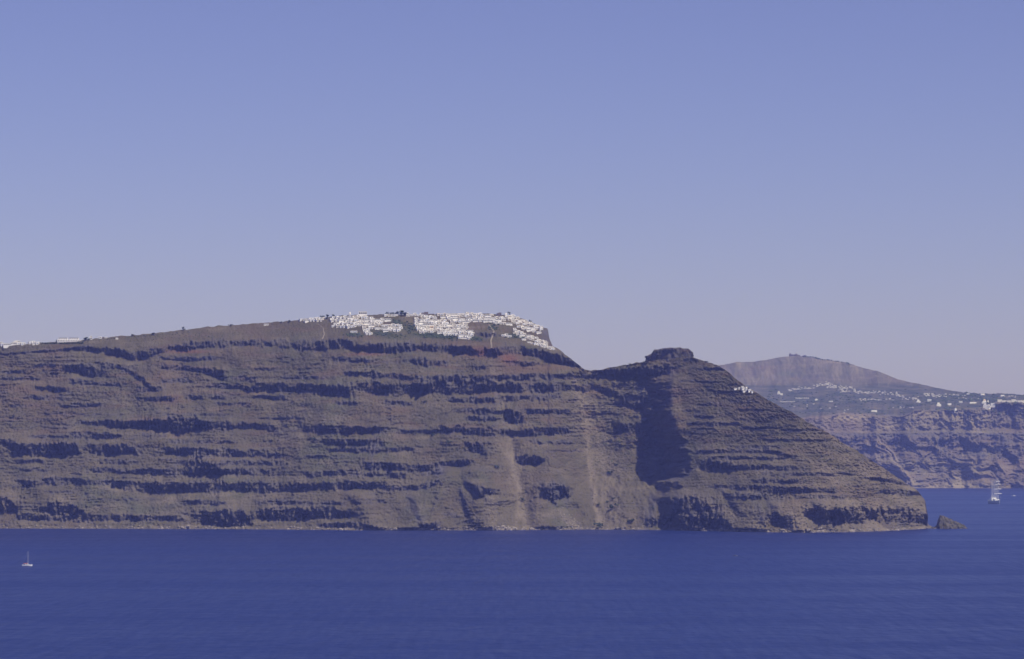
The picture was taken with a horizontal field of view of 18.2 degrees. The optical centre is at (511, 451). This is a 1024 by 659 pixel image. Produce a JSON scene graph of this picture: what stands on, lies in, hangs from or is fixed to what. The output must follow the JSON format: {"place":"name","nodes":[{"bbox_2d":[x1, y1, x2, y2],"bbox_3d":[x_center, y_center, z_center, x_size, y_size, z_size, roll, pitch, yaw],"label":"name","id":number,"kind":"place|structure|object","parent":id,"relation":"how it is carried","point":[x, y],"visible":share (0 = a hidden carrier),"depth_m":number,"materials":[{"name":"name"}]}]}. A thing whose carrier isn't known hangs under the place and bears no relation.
{"place":"outdoors","nodes":[
{"label":"outdoors","id":0,"kind":"place"},
{"bbox_2d":[0,313,931,532],"bbox_3d":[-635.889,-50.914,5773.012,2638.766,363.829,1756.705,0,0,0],"label":"caldera cliff","id":1,"kind":"structure","parent":0,"point":[181,488],"depth_m":5218.80,"materials":[{"name":"brown stone"}]},
{"bbox_2d":[3,343,10,347],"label":"house","id":2,"kind":"structure","parent":1,"relation":"on","point":[6,345],"depth_m":5431.47,"materials":[{"name":"white paint"}]},
{"bbox_2d":[40,342,83,343],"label":"hedge","id":3,"kind":"object","parent":1,"relation":"on","point":[62,343],"visible":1,"depth_m":5428.88,"materials":[{"name":"green plant"}]},
{"bbox_2d":[57,338,80,342],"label":"hotel","id":4,"kind":"structure","parent":1,"relation":"on","point":[61,340],"depth_m":5433.40,"materials":[{"name":"white paint"}]},
{"bbox_2d":[359,311,366,315],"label":"house","id":5,"kind":"structure","parent":1,"relation":"on","point":[362,313],"depth_m":5403.28,"materials":[{"name":"white paint"}]},
{"bbox_2d":[343,318,524,340],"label":"scrub","id":6,"kind":"object","parent":1,"relation":"on","point":[350,334],"visible":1,"depth_m":5347.57,"materials":[{"name":"green plant"}]},
{"bbox_2d":[5,331,912,530],"bbox_3d":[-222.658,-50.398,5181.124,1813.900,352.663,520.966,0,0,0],"label":"dry scrub","id":7,"kind":"object","parent":1,"relation":"on","point":[514,429],"visible":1,"depth_m":5228.16,"materials":[{"name":"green plant"}]},
{"bbox_2d":[2,491,931,532],"bbox_3d":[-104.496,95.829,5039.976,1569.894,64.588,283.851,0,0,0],"label":"shore rubble","id":8,"kind":"object","parent":1,"relation":"on","point":[502,527],"visible":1,"depth_m":5053.34,"materials":[{"name":"brown stone"}]},
{"bbox_2d":[644,347,693,361],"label":"summit rock","id":9,"kind":"object","parent":1,"relation":"on","point":[667,354],"visible":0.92,"depth_m":5319.57,"materials":[{"name":"stone"}]},
{"bbox_2d":[0,488,1023,658],"bbox_3d":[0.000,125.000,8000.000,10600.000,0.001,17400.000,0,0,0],"label":"sea","id":10,"kind":"structure","parent":0,"point":[947,593],"depth_m":2828.87,"materials":[{"name":"blue liquid"}]},
{"bbox_2d":[931,515,967,528],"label":"sea stack","id":11,"kind":"object","parent":10,"relation":"in","point":[943,522],"visible":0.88,"depth_m":5158.00,"materials":[{"name":"stone"}]},
{"bbox_2d":[988,481,1001,503],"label":"sailing ship","id":12,"kind":"object","parent":10,"relation":"on","point":[993,501],"visible":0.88,"depth_m":7553.23,"materials":[{"name":"metal"}]},
{"bbox_2d":[0,0,1023,394],"label":"sky","id":13,"kind":"structure","parent":0,"point":[724,182],"materials":[{"name":"blue"}]},
{"bbox_2d":[718,356,1023,487],"bbox_3d":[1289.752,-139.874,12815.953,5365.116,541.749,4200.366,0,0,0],"label":"coast","id":14,"kind":"structure","parent":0,"point":[916,446],"depth_m":10979.41},
{"bbox_2d":[767,356,1020,414],"bbox_3d":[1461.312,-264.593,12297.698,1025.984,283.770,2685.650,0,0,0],"label":"white buildings","id":15,"kind":"structure","parent":14,"relation":"on","point":[959,396],"depth_m":11803.71,"materials":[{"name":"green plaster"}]},
{"bbox_2d":[780,384,1015,407],"bbox_3d":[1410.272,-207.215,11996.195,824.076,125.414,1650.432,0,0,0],"label":"cream houses","id":16,"kind":"structure","parent":14,"relation":"on","point":[868,393],"depth_m":12084.53,"materials":[{"name":"paint"}]},
{"bbox_2d":[788,381,1015,412],"bbox_3d":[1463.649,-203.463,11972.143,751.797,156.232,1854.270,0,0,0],"label":"buildings","id":17,"kind":"structure","parent":14,"relation":"on","point":[833,386],"depth_m":12428.42,"materials":[{"name":"white paint"}]},
{"bbox_2d":[997,399,1023,402],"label":"long building","id":18,"kind":"structure","parent":14,"relation":"on","point":[1001,400],"depth_m":11087.14,"materials":[{"name":"beige paint"}]}
]}

